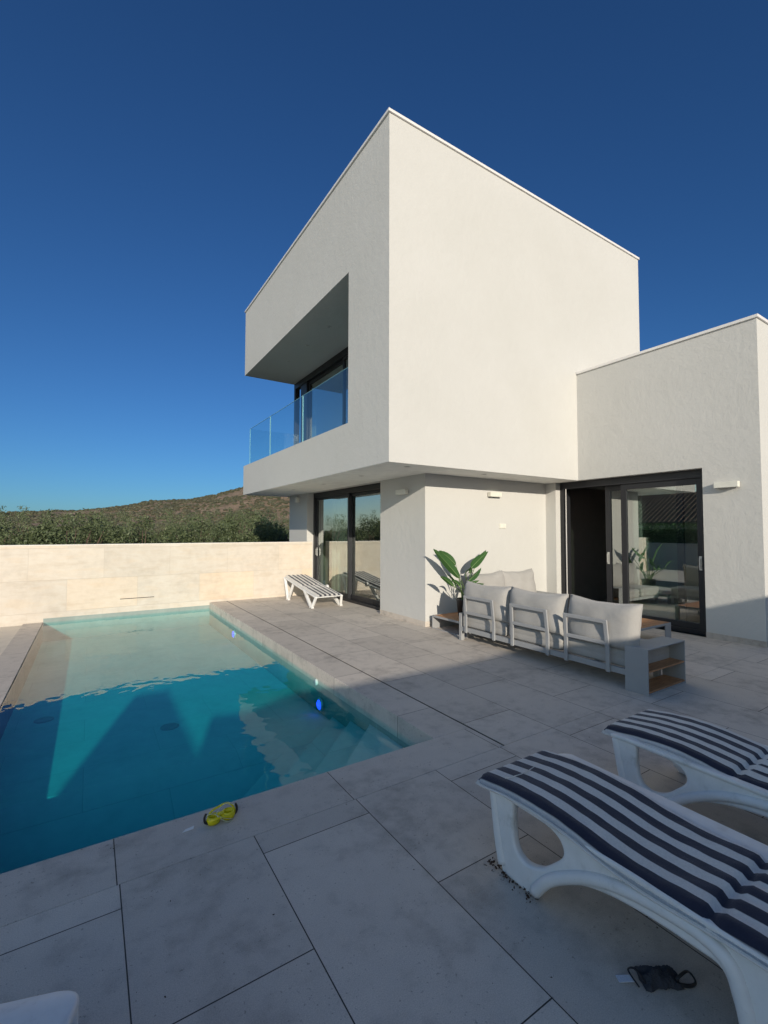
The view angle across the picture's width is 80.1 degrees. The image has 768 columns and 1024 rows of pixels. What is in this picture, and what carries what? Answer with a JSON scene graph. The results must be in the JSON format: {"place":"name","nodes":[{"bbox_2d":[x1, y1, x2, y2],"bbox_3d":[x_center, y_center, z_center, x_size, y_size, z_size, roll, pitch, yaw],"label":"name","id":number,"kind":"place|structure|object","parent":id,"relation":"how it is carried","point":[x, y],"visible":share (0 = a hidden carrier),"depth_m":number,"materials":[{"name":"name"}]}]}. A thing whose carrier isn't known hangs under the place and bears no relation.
{"place":"outdoors","nodes":[
{"label":"outdoors","id":0,"kind":"place"},
{"bbox_2d":[0,625,21,654],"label":"side path","id":1,"kind":"structure","parent":0,"point":[7,634],"depth_m":7.61,"materials":[{"name":"beige stone"}]},
{"bbox_2d":[8,608,249,690],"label":"water","id":2,"kind":"structure","parent":0,"point":[100,617],"depth_m":7.88,"materials":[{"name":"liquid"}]},
{"bbox_2d":[0,489,289,541],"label":"hill","id":3,"kind":"structure","parent":0,"point":[231,505],"depth_m":168.49,"materials":[{"name":"green plant"}]},
{"bbox_2d":[0,487,289,539],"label":"hillside scrub","id":4,"kind":"object","parent":3,"relation":"on","point":[157,508],"visible":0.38,"depth_m":166.68,"materials":[{"name":"green plant"}]},
{"bbox_2d":[8,542,705,721],"bbox_3d":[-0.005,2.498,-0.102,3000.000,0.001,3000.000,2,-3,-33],"label":"ground","id":5,"kind":"structure","parent":0,"point":[127,542],"depth_m":8.37,"materials":[{"name":"beige stone"}]},
{"bbox_2d":[0,511,52,544],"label":"shrub","id":6,"kind":"object","parent":5,"relation":"on","point":[5,540],"visible":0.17,"depth_m":13.52,"materials":[{"name":"green plant"}]},
{"bbox_2d":[0,506,92,544],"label":"shrub","id":7,"kind":"object","parent":5,"relation":"on","point":[18,529],"visible":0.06,"depth_m":16.86,"materials":[{"name":"green plant"}]},
{"bbox_2d":[11,506,138,544],"bbox_3d":[-9.540,1.449,13.747,3.795,3.215,2.744,1,-2,-18],"label":"shrub","id":8,"kind":"object","parent":5,"relation":"on","point":[47,535],"visible":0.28,"depth_m":13.80,"materials":[{"name":"green plant"}]},
{"bbox_2d":[82,511,165,543],"bbox_3d":[-11.059,1.609,19.440,2.903,3.353,3.228,0,-2,-7],"label":"shrub","id":9,"kind":"object","parent":5,"relation":"on","point":[144,524],"visible":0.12,"depth_m":19.43,"materials":[{"name":"green plant"}]},
{"bbox_2d":[78,508,195,543],"bbox_3d":[-8.300,1.495,15.625,3.676,3.283,3.055,2,-3,-40],"label":"shrub","id":10,"kind":"object","parent":5,"relation":"on","point":[153,539],"visible":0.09,"depth_m":15.75,"materials":[{"name":"green plant"}]},
{"bbox_2d":[0,541,311,626],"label":"tiled garden wall","id":11,"kind":"structure","parent":5,"relation":"on","point":[39,583],"depth_m":9.40,"materials":[{"name":"stone"}]},
{"bbox_2d":[149,508,230,542],"bbox_3d":[-8.454,1.574,20.043,3.879,3.484,2.932,2,-3,-37],"label":"shrub","id":12,"kind":"object","parent":5,"relation":"on","point":[161,534],"visible":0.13,"depth_m":19.71,"materials":[{"name":"green plant"}]},
{"bbox_2d":[161,517,238,542],"bbox_3d":[-6.787,1.693,17.045,2.903,3.005,3.228,2,-3,-41],"label":"shrub","id":13,"kind":"object","parent":5,"relation":"on","point":[213,531],"visible":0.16,"depth_m":16.53,"materials":[{"name":"green plant"}]},
{"bbox_2d":[212,506,279,541],"bbox_3d":[-6.777,1.537,21.485,3.794,3.684,2.744,0,-2,-2],"label":"shrub","id":14,"kind":"object","parent":5,"relation":"on","point":[234,526],"visible":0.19,"depth_m":21.43,"materials":[{"name":"green plant"}]},
{"bbox_2d":[233,511,288,541],"bbox_3d":[-4.550,1.573,17.687,2.932,3.307,3.879,-1,-3,23],"label":"shrub","id":15,"kind":"object","parent":5,"relation":"on","point":[262,532],"visible":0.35,"depth_m":17.00,"materials":[{"name":"green plant"}]},
{"bbox_2d":[262,512,288,537],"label":"shrub","id":16,"kind":"object","parent":5,"relation":"on","point":[287,531],"visible":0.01,"depth_m":22.21,"materials":[{"name":"green plant"}]},
{"bbox_2d":[0,594,767,1023],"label":"terrace","id":17,"kind":"structure","parent":0,"point":[402,902],"depth_m":1.94,"materials":[{"name":"tile"}]},
{"bbox_2d":[0,991,78,1023],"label":"sun lounger","id":18,"kind":"object","parent":17,"relation":"on","point":[59,1007],"visible":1,"depth_m":1.19,"materials":[{"name":"white plastic"}]},
{"bbox_2d":[0,601,502,926],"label":"swimming pool","id":19,"kind":"structure","parent":17,"relation":"in","point":[139,742],"depth_m":4.30,"materials":[{"name":"liquid"}]},
{"bbox_2d":[182,826,193,832],"bbox_3d":[-1.044,1.691,2.435,0.065,0.010,0.013,2,-3,-37],"label":"paper scrap","id":20,"kind":"object","parent":19,"relation":"on","point":[188,829],"visible":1,"depth_m":2.44,"materials":[{"name":"white paper"}]},
{"bbox_2d":[203,802,237,825],"bbox_3d":[-0.898,1.666,2.521,0.190,0.072,0.090,2,-3,-37],"label":"diving mask","id":21,"kind":"object","parent":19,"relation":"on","point":[225,814],"visible":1,"depth_m":2.52,"materials":[{"name":"yellow plastic"}]},
{"bbox_2d":[0,601,503,927],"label":"drain gap","id":22,"kind":"object","parent":17,"relation":"on","point":[382,682],"visible":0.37,"depth_m":4.42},
{"bbox_2d":[284,574,342,608],"bbox_3d":[-1.627,1.750,10.232,0.723,0.543,1.895,2,-3,-33],"label":"sun lounger","id":23,"kind":"object","parent":17,"relation":"on","point":[311,586],"visible":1,"depth_m":10.01,"materials":[{"name":"white plastic"}]},
{"bbox_2d":[466,568,557,593],"bbox_3d":[2.321,1.492,8.103,1.870,0.887,0.771,2,-3,-33],"label":"sofa","id":24,"kind":"object","parent":17,"relation":"on","point":[524,580],"visible":0.26,"depth_m":8.23,"materials":[{"name":"grey fabric"}]},
{"bbox_2d":[485,857,538,902],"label":"leaf litter","id":25,"kind":"object","parent":17,"relation":"on","point":[503,873],"visible":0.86,"depth_m":2.10,"materials":[{"name":"brown plant"}]},
{"bbox_2d":[432,581,685,695],"bbox_3d":[1.929,1.425,6.143,0.850,0.859,3.555,2,-3,-33],"label":"sofa","id":26,"kind":"object","parent":17,"relation":"on","point":[601,633],"visible":0.99,"depth_m":5.15,"materials":[{"name":"grey fabric"}]},
{"bbox_2d":[433,549,487,614],"bbox_3d":[1.320,1.142,7.503,1.379,1.104,0.572,2,-3,-33],"label":"potted plant","id":27,"kind":"object","parent":26,"relation":"on","point":[447,560],"visible":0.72,"depth_m":7.41,"materials":[{"name":"green plant"}]},
{"bbox_2d":[476,750,767,1023],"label":"sun lounger","id":28,"kind":"object","parent":17,"relation":"on","point":[698,881],"visible":1,"depth_m":1.79,"materials":[{"name":"white plastic"}]},
{"bbox_2d":[615,965,696,992],"bbox_3d":[0.969,1.647,1.628,0.276,0.041,0.088,0,-2,-2],"label":"mask","id":29,"kind":"object","parent":17,"relation":"on","point":[656,977],"visible":1,"depth_m":1.62,"materials":[{"name":"black plastic"}]},
{"bbox_2d":[641,618,670,637],"bbox_3d":[3.563,1.748,6.714,1.030,0.268,0.750,2,-3,-33],"label":"coffee table","id":30,"kind":"object","parent":17,"relation":"on","point":[646,624],"visible":0.23,"depth_m":6.61,"materials":[{"name":"brown wood"}]},
{"bbox_2d":[602,709,767,817],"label":"sun lounger","id":31,"kind":"object","parent":17,"relation":"on","point":[713,763],"visible":0.97,"depth_m":2.54,"materials":[{"name":"white plastic"}]},
{"bbox_2d":[0,0,767,511],"label":"sky","id":32,"kind":"structure","parent":0,"point":[160,160],"materials":[{"name":"blue"}]},
{"bbox_2d":[243,107,767,647],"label":"white house","id":33,"kind":"structure","parent":0,"point":[479,339],"depth_m":7.90,"materials":[{"name":"paint"}]},
{"bbox_2d":[249,367,347,463],"bbox_3d":[-1.501,-1.814,10.265,1.380,0.993,5.646,2,-3,-33],"label":"glass balustrade","id":34,"kind":"object","parent":33,"relation":"on","point":[302,414],"visible":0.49,"depth_m":9.23,"materials":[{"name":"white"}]},
{"bbox_2d":[294,347,347,444],"bbox_3d":[-0.951,-2.582,10.869,0.140,2.518,6.029,2,-3,-33],"label":"sliding window","id":35,"kind":"structure","parent":33,"relation":"in","point":[322,405],"depth_m":11.92,"materials":[{"name":"glass"}]},
{"bbox_2d":[313,483,379,609],"bbox_3d":[-0.815,0.740,10.481,0.192,2.568,3.568,2,-3,-33],"label":"sliding door","id":36,"kind":"structure","parent":33,"relation":"in","point":[323,501],"depth_m":11.20,"materials":[{"name":"metal"}]},
{"bbox_2d":[395,489,407,494],"bbox_3d":[0.325,-0.357,8.182,0.089,0.085,0.300,2,-3,-33],"label":"wall lamp","id":37,"kind":"object","parent":33,"relation":"attached to","point":[401,492],"visible":1,"depth_m":8.12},
{"bbox_2d":[488,492,501,496],"bbox_3d":[2.063,-0.325,8.519,0.300,0.085,0.089,2,-3,-33],"label":"wall lamp","id":38,"kind":"object","parent":33,"relation":"attached to","point":[494,494],"visible":1,"depth_m":8.46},
{"bbox_2d":[560,469,705,634],"bbox_3d":[4.359,0.656,8.167,0.232,2.568,2.618,2,-3,-33],"label":"sliding door","id":39,"kind":"structure","parent":33,"relation":"in","point":[677,479],"depth_m":7.93,"materials":[{"name":"metal"}]},
{"bbox_2d":[714,481,739,487],"bbox_3d":[5.003,-0.399,6.666,0.099,0.085,0.300,2,-3,-33],"label":"wall lamp","id":40,"kind":"object","parent":33,"relation":"attached to","point":[727,484],"visible":1,"depth_m":6.63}
]}

